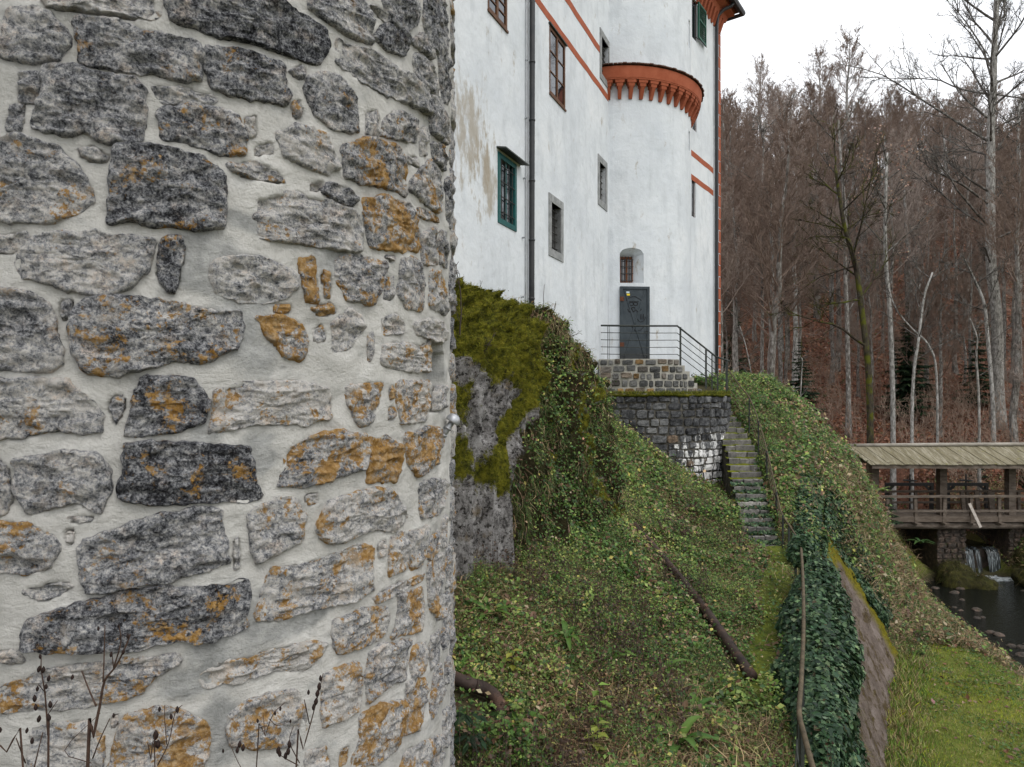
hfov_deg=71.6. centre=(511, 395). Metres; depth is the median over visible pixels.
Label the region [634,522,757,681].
fallen log
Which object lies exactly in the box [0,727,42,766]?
dry stalk
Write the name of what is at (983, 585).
boulder
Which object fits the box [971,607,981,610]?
stream stone
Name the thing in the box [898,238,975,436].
bare tree
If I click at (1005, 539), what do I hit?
bridge pier
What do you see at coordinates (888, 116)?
bare tree
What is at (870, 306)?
bare tree
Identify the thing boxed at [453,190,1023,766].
ground
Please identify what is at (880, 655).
retaining wall
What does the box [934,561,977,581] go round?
boulder
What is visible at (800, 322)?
bare tree
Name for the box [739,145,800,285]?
bare tree
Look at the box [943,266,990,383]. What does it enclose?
bare tree
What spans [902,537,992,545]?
millpond
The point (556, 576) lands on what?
fern
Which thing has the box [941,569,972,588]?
boulder
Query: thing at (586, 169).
castle
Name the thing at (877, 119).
bare tree
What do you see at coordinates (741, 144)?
bare tree
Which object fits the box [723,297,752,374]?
spruce
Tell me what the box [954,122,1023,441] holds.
bare tree
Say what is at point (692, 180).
window
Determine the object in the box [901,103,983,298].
bare tree
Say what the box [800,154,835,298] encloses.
bare tree
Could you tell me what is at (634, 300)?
door
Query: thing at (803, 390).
spruce
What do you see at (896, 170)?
bare tree
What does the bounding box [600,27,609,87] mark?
window
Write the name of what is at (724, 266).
bare tree
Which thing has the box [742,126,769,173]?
bare tree
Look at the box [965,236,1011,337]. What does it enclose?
bare tree
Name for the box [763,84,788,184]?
bare tree
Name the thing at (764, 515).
stair ivy
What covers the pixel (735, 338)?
bare tree
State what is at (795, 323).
bare tree
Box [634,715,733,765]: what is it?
fern
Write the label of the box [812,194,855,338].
bare tree
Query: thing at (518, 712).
ground cover
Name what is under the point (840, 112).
bare tree
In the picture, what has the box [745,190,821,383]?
bare tree
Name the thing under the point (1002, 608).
stream
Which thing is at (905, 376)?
spruce
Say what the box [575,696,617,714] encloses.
fern
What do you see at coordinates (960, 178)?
bare tree
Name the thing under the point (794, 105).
bare tree
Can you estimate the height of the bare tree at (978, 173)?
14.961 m
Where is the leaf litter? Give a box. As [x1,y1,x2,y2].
[720,195,1023,533]
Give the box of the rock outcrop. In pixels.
[452,276,625,583]
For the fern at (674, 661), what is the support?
on the ground at (1001, 572)
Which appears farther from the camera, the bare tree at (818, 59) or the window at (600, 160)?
the bare tree at (818, 59)
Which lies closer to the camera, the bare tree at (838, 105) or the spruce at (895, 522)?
the spruce at (895, 522)
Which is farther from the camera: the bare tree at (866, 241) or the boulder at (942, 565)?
the bare tree at (866, 241)
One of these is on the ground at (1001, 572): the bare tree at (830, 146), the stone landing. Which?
the bare tree at (830, 146)
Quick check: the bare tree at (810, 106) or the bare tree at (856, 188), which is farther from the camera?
the bare tree at (810, 106)
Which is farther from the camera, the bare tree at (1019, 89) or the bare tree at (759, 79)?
the bare tree at (759, 79)
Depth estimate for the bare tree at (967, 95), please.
79.60 m
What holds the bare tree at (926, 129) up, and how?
on the ground at (1001, 572)
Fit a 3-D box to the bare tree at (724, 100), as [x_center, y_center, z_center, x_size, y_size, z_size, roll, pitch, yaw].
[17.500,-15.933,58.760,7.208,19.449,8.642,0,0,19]
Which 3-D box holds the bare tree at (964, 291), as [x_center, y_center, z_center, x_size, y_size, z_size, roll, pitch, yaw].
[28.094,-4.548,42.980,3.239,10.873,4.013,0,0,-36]
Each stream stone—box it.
[949,590,959,593]
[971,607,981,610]
[985,630,994,633]
[993,632,1004,636]
[1006,643,1015,647]
[1015,652,1023,656]
[1016,644,1023,648]
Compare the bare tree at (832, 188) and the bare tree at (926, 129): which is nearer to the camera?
the bare tree at (832, 188)
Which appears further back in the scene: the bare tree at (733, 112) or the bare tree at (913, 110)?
the bare tree at (913, 110)
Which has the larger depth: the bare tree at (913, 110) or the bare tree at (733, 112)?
the bare tree at (913, 110)
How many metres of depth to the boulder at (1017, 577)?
27.22 m
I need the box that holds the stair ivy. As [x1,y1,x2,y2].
[730,481,781,545]
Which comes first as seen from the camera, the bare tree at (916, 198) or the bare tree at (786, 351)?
the bare tree at (786, 351)
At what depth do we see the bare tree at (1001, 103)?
95.50 m
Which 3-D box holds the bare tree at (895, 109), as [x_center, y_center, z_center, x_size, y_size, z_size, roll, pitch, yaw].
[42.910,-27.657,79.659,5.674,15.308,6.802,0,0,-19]
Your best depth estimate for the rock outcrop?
10.48 m
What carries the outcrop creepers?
on the rock outcrop
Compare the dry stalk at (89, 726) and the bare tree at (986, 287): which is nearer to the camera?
the dry stalk at (89, 726)
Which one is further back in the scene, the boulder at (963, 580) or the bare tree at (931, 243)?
the bare tree at (931, 243)
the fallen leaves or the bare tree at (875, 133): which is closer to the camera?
the fallen leaves
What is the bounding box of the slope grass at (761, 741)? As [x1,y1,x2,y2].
[452,376,955,766]
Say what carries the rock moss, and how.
on the rock outcrop
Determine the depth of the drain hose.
6.85 m
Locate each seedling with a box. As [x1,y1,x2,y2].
[501,648,523,677]
[583,720,609,751]
[588,682,612,731]
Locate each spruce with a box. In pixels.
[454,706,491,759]
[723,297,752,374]
[783,342,828,424]
[874,303,944,417]
[886,497,903,524]
[952,325,989,403]
[962,439,990,482]
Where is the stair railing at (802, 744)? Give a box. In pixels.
[729,371,815,766]
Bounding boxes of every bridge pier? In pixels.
[908,529,966,572]
[974,529,1023,565]
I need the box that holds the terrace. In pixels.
[608,393,730,482]
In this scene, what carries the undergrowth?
on the ground at (1001, 572)
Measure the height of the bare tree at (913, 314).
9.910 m
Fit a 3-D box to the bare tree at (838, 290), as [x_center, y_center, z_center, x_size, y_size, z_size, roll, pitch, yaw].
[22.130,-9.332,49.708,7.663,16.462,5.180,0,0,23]
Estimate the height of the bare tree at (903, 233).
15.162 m
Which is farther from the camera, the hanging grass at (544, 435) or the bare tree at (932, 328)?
the bare tree at (932, 328)
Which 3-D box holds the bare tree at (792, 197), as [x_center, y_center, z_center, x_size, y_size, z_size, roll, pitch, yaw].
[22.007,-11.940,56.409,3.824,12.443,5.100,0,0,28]
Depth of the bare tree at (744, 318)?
45.26 m
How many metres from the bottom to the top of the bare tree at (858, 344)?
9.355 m
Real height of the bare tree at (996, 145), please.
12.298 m
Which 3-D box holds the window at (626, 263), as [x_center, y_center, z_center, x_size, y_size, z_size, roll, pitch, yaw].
[3.341,-3.659,20.698,0.371,0.793,0.165,0,0,0]
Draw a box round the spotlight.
[443,413,459,437]
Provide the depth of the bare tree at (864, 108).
96.59 m
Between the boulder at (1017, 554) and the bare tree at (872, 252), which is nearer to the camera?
the boulder at (1017, 554)
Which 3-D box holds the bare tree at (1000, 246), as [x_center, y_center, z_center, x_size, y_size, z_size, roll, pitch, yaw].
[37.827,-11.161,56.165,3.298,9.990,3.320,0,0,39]
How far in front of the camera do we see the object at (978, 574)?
27.18 m
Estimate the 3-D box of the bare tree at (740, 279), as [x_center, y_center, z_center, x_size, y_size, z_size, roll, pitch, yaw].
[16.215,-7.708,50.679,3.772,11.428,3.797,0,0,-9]
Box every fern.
[454,657,479,678]
[465,600,522,624]
[542,620,591,650]
[548,571,572,580]
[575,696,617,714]
[577,646,642,669]
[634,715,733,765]
[643,652,693,674]
[672,691,734,720]
[906,537,933,543]
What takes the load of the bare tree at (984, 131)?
on the ground at (1001, 572)
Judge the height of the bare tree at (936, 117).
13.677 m
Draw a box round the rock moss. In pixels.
[451,274,625,518]
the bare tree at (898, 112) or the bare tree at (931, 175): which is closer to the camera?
the bare tree at (931, 175)
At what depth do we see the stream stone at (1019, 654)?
19.90 m
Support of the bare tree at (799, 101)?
on the ground at (1001, 572)
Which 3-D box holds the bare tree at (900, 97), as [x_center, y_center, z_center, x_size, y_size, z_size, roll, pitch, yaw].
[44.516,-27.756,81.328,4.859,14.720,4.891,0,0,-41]
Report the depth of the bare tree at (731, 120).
72.72 m
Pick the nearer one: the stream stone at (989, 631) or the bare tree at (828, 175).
the stream stone at (989, 631)
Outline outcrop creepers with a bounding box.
[505,290,627,566]
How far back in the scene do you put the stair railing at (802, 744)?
7.90 m
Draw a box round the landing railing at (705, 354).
[601,325,729,391]
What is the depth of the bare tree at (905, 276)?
53.72 m
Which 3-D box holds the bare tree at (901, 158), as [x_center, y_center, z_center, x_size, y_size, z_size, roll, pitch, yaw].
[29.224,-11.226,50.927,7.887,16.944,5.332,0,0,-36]
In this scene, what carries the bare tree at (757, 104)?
on the ground at (1001, 572)
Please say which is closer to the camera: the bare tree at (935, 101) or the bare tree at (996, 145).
the bare tree at (996, 145)
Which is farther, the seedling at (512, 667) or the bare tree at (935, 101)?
the bare tree at (935, 101)
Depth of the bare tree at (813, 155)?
64.00 m
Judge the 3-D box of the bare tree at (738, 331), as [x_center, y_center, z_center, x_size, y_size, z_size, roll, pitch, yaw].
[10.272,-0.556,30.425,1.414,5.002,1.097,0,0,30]
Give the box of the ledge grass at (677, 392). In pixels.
[608,389,731,394]
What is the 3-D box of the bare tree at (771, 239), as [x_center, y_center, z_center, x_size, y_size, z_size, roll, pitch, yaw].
[13.833,-4.118,36.637,7.200,16.203,6.006,0,0,45]
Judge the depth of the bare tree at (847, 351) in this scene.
39.77 m
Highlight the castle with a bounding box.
[452,0,745,376]
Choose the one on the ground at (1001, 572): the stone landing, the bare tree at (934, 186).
the bare tree at (934, 186)
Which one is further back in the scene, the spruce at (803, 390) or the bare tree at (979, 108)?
the bare tree at (979, 108)
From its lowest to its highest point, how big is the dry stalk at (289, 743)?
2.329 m
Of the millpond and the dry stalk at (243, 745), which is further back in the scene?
the millpond
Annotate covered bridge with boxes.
[847,442,1023,528]
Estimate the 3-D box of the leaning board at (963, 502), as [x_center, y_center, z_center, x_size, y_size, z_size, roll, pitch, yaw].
[19.100,4.500,30.050,0.589,1.070,0.175,0,0,-45]
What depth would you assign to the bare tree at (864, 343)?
33.94 m
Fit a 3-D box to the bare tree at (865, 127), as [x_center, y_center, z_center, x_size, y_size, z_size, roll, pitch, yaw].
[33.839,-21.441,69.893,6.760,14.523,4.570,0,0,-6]
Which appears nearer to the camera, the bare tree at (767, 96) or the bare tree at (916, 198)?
the bare tree at (916, 198)
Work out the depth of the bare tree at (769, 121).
88.76 m
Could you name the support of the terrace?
on the ground at (1001, 572)
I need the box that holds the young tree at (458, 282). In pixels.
[455,263,463,335]
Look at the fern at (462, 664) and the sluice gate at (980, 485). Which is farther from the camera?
the sluice gate at (980, 485)
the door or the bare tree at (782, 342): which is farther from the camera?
the bare tree at (782, 342)
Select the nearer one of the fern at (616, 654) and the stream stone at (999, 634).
the fern at (616, 654)
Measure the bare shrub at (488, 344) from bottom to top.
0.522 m
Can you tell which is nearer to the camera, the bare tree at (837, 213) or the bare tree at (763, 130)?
the bare tree at (763, 130)
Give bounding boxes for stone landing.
[599,359,701,392]
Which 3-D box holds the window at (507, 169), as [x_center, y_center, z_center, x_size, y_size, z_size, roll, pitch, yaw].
[-0.030,-4.002,13.895,0.330,1.430,1.150,0,0,24]
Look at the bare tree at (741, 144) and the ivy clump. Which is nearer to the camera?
the ivy clump
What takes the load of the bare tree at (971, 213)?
on the ground at (1001, 572)
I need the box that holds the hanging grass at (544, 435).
[503,293,629,562]
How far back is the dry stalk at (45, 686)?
2.35 m
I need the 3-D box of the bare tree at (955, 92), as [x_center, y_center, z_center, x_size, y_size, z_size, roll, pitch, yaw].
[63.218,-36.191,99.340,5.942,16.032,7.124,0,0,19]
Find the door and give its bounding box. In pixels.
[620,286,649,358]
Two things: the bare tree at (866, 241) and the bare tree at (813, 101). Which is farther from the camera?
the bare tree at (813, 101)
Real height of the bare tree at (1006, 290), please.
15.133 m
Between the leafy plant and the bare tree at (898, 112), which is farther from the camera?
the bare tree at (898, 112)
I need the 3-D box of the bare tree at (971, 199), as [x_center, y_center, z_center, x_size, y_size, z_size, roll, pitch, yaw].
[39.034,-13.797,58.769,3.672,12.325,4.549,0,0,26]
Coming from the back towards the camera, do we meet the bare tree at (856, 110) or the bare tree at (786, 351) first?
the bare tree at (856, 110)
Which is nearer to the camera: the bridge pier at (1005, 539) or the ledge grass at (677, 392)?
the ledge grass at (677, 392)
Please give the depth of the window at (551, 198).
16.53 m
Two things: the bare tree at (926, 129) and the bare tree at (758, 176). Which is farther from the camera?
the bare tree at (926, 129)
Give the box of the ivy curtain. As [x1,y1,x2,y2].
[787,471,893,632]
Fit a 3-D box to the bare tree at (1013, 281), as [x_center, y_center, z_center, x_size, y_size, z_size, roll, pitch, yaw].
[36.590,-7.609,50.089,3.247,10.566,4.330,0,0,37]
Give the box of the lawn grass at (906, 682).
[883,614,1023,766]
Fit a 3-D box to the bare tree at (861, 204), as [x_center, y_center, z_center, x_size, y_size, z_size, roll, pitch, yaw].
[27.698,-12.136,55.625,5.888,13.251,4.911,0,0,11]
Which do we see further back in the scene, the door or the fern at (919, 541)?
the fern at (919, 541)
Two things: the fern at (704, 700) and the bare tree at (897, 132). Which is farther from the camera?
the bare tree at (897, 132)
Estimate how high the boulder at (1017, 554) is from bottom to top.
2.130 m
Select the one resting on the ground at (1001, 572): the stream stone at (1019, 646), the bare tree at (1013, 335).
the bare tree at (1013, 335)
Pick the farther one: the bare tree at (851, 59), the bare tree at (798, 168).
the bare tree at (851, 59)
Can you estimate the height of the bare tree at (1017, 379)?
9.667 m
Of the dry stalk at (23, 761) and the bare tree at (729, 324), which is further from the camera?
the bare tree at (729, 324)
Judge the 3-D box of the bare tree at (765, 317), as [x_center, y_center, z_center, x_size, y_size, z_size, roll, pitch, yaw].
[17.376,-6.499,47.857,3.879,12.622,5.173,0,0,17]
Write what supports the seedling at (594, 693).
on the ground at (1001, 572)
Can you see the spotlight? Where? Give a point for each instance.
(453, 418)
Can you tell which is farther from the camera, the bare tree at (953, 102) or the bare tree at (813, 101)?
the bare tree at (813, 101)
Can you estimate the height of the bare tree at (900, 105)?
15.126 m
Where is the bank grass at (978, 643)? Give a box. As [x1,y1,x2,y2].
[793,414,1023,676]
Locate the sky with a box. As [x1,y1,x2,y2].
[720,0,1023,192]
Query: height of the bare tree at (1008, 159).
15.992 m
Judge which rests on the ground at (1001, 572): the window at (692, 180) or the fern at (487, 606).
the fern at (487, 606)
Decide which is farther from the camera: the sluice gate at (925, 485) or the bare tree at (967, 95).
the bare tree at (967, 95)
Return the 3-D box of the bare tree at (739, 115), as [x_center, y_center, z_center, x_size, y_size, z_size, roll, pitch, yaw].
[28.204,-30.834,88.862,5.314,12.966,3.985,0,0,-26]
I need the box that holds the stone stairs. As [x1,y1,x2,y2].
[721,411,777,545]
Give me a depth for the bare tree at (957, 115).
83.97 m
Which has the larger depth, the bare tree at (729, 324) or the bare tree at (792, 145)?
the bare tree at (792, 145)
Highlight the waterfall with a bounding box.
[965,546,1012,580]
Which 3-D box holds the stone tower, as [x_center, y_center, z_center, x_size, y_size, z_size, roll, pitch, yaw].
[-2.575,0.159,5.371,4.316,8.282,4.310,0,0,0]
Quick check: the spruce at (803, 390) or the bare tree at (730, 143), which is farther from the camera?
the bare tree at (730, 143)
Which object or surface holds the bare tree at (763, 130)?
on the ground at (1001, 572)
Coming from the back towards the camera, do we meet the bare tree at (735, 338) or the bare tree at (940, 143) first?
the bare tree at (940, 143)
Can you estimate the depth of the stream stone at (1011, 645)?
20.63 m
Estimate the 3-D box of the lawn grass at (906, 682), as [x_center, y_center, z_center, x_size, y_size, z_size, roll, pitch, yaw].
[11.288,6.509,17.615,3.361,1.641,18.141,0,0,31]
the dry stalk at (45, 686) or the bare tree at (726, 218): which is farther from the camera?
the bare tree at (726, 218)
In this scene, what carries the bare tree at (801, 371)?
on the ground at (1001, 572)
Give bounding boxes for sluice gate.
[885,474,933,536]
[947,474,988,529]
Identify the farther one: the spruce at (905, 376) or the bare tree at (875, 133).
the bare tree at (875, 133)
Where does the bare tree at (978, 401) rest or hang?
on the ground at (1001, 572)
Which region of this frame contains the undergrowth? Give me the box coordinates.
[722,262,1023,489]
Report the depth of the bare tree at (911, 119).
88.06 m
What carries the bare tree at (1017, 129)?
on the ground at (1001, 572)
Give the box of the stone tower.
[0,0,457,766]
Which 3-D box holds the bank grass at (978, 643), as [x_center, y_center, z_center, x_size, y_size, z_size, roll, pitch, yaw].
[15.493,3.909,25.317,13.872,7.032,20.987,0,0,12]
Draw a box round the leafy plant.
[877,487,891,491]
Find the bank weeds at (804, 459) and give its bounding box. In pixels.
[760,380,1023,675]
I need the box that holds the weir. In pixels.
[969,547,998,567]
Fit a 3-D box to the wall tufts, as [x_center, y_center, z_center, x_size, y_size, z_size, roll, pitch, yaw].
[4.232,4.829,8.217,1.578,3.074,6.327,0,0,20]
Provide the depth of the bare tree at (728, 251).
53.35 m
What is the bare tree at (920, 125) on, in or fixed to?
on the ground at (1001, 572)
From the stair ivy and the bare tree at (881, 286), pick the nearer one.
the stair ivy
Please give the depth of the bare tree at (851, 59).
79.37 m
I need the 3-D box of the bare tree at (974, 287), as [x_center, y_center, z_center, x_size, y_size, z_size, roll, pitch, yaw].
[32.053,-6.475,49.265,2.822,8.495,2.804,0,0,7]
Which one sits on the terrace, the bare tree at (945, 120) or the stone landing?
the stone landing
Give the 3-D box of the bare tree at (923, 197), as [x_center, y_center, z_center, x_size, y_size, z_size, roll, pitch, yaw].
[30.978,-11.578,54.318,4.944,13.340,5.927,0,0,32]
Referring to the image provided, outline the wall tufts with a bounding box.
[857,695,888,766]
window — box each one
[487,0,508,33]
[496,146,528,231]
[548,21,567,111]
[548,192,563,261]
[598,154,607,211]
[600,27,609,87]
[620,256,632,282]
[692,0,695,40]
[692,180,693,216]
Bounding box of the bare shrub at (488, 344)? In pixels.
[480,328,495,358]
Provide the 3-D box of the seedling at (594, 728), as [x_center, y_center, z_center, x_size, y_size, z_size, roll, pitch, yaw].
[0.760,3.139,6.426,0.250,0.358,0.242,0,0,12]
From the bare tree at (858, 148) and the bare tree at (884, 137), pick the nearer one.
the bare tree at (884, 137)
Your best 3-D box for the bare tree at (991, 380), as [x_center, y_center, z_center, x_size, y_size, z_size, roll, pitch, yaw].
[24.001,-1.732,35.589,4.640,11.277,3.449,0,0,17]
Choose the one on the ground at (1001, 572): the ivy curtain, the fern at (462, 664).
the fern at (462, 664)
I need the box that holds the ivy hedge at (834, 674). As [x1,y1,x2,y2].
[769,556,869,766]
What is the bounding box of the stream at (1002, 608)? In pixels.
[924,581,1023,671]
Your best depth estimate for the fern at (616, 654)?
8.44 m
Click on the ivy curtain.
(881, 611)
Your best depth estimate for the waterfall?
29.02 m
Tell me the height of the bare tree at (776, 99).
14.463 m
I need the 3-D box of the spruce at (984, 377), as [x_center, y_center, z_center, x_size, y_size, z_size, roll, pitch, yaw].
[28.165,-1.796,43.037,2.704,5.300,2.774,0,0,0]
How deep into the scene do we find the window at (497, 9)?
13.55 m
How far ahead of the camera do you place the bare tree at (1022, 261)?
58.41 m
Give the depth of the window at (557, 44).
16.43 m
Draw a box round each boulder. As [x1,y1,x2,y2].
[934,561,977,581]
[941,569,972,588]
[971,575,998,589]
[1011,568,1023,586]
[1012,546,1023,568]
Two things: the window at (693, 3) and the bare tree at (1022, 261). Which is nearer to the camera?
the window at (693, 3)
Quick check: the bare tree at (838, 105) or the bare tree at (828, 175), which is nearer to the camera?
the bare tree at (828, 175)
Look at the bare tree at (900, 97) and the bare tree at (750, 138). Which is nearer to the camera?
the bare tree at (750, 138)
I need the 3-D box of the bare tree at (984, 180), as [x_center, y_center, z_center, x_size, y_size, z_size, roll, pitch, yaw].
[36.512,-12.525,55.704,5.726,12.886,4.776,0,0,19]
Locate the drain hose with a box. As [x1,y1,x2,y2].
[455,671,506,719]
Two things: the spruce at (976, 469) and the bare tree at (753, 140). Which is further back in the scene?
the bare tree at (753, 140)
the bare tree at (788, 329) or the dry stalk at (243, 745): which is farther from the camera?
the bare tree at (788, 329)
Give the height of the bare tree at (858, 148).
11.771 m
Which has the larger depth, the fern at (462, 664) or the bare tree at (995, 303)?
the bare tree at (995, 303)
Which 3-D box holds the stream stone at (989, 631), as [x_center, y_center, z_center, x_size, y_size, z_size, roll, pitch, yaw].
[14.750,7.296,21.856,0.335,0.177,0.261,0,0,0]
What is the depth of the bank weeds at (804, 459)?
18.62 m
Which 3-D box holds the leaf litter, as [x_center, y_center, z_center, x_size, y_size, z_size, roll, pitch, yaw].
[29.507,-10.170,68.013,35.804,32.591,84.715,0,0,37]
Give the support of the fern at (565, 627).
on the ground at (1001, 572)
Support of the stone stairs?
on the ground at (1001, 572)
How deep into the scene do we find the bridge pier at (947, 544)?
28.81 m
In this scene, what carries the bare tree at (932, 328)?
on the ground at (1001, 572)
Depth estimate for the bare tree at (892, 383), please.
35.71 m
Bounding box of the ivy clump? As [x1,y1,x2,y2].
[785,533,815,569]
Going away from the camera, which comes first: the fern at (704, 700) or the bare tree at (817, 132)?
the fern at (704, 700)
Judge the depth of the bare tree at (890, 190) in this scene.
58.63 m
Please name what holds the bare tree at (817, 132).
on the ground at (1001, 572)
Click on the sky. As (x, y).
(785, 31)
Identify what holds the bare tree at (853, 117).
on the ground at (1001, 572)
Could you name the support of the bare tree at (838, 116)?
on the ground at (1001, 572)
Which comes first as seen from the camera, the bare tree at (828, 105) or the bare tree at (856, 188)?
the bare tree at (856, 188)
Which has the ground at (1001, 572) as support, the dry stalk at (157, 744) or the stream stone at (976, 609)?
the dry stalk at (157, 744)
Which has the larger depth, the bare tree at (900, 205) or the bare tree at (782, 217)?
the bare tree at (900, 205)
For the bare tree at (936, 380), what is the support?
on the ground at (1001, 572)
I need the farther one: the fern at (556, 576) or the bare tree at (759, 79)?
the bare tree at (759, 79)
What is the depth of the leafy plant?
22.15 m
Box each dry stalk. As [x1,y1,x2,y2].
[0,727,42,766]
[32,654,57,766]
[64,624,130,766]
[147,705,181,766]
[222,703,291,766]
[276,673,323,766]
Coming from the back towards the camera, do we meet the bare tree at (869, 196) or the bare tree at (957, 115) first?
the bare tree at (957, 115)
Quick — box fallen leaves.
[897,642,1023,762]
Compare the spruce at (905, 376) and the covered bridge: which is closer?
the covered bridge
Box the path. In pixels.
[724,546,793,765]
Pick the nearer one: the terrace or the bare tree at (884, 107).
the terrace
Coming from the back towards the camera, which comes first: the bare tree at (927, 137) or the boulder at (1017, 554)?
the bare tree at (927, 137)
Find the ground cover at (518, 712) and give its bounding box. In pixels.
[452,369,960,766]
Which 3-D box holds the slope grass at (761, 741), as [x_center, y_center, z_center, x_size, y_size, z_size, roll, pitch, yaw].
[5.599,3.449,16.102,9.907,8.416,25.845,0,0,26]
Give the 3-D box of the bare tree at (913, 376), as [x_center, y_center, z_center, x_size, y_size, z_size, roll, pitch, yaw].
[18.842,-0.601,33.358,3.240,15.602,4.398,0,0,-35]
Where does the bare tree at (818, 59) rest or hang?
on the ground at (1001, 572)
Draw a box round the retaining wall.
[781,518,898,766]
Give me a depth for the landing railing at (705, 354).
19.64 m
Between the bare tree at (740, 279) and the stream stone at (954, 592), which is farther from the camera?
the bare tree at (740, 279)
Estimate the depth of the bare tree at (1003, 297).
46.37 m
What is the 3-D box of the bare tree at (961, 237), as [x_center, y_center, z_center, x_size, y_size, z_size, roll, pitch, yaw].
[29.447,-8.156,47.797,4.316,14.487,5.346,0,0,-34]
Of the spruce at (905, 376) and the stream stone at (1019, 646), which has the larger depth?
the spruce at (905, 376)
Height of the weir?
1.580 m
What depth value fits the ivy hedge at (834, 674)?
8.11 m
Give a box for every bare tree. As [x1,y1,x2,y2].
[720,85,768,235]
[720,88,762,154]
[720,101,771,313]
[720,160,850,368]
[720,162,808,373]
[720,176,777,372]
[720,192,742,336]
[720,242,742,289]
[721,84,822,373]
[721,96,834,379]
[721,136,769,289]
[721,211,758,357]
[721,272,752,372]
[722,100,744,127]
[722,280,755,358]
[728,157,774,316]
[729,149,857,390]
[732,112,760,256]
[733,102,746,139]
[734,326,769,374]
[736,86,776,146]
[739,50,788,172]
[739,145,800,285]
[740,82,837,244]
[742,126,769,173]
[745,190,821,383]
[747,192,816,352]
[748,209,792,334]
[751,196,828,370]
[756,79,777,135]
[758,84,800,133]
[759,103,775,146]
[760,239,813,384]
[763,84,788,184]
[765,80,823,158]
[766,102,911,476]
[775,228,828,387]
[776,106,882,319]
[777,121,803,186]
[780,171,813,317]
[782,143,814,219]
[785,117,833,273]
[786,39,853,112]
[788,83,824,141]
[791,79,891,438]
[791,350,810,396]
[798,21,901,150]
[798,140,879,372]
[799,79,847,214]
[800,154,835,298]
[801,200,859,385]
[808,90,853,203]
[810,118,883,329]
[812,84,845,134]
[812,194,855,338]
[818,128,847,191]
[818,145,859,265]
[821,88,844,135]
[821,101,884,236]
[822,259,880,398]
[824,125,934,508]
[825,156,899,318]
[828,157,868,257]
[831,251,904,421]
[832,100,851,155]
[837,0,1023,430]
[839,95,878,155]
[841,186,900,338]
[842,98,874,191]
[844,135,868,244]
[848,113,929,277]
[852,95,875,131]
[852,166,943,394]
[855,188,911,308]
[856,217,969,508]
[862,112,882,178]
[863,153,879,264]
[863,223,907,353]
[864,81,918,169]
[871,111,899,156]
[872,103,883,180]
[873,95,904,128]
[874,168,902,278]
[878,105,911,142]
[878,160,951,319]
[879,92,917,209]
[879,123,953,345]
[879,134,917,257]
[880,119,901,232]
[881,269,990,480]
[882,154,957,303]
[885,84,924,134]
[887,169,930,319]
[887,260,943,420]
[888,150,905,274]
[889,80,958,162]
[894,207,959,382]
[896,133,954,283]
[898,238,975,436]
[901,98,924,202]
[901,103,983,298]
[902,95,926,140]
[903,263,955,394]
[909,113,936,209]
[909,163,996,374]
[915,118,950,211]
[921,120,957,233]
[921,131,1007,325]
[925,89,944,128]
[926,97,963,195]
[926,133,956,261]
[935,156,1012,312]
[936,234,1014,403]
[937,96,971,214]
[937,248,1023,441]
[939,90,973,207]
[942,133,981,284]
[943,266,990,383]
[943,299,1010,494]
[946,75,1007,211]
[946,79,983,134]
[946,87,987,167]
[947,186,1023,379]
[949,96,1023,381]
[949,115,986,166]
[952,242,989,356]
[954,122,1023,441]
[959,164,984,266]
[960,130,1023,289]
[960,154,999,297]
[962,156,1023,383]
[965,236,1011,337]
[970,130,1004,204]
[973,80,1016,129]
[974,208,1009,273]
[985,222,1023,313]
[986,87,1023,155]
[986,133,1007,244]
[997,303,1023,419]
[1001,155,1023,299]
[1005,238,1023,303]

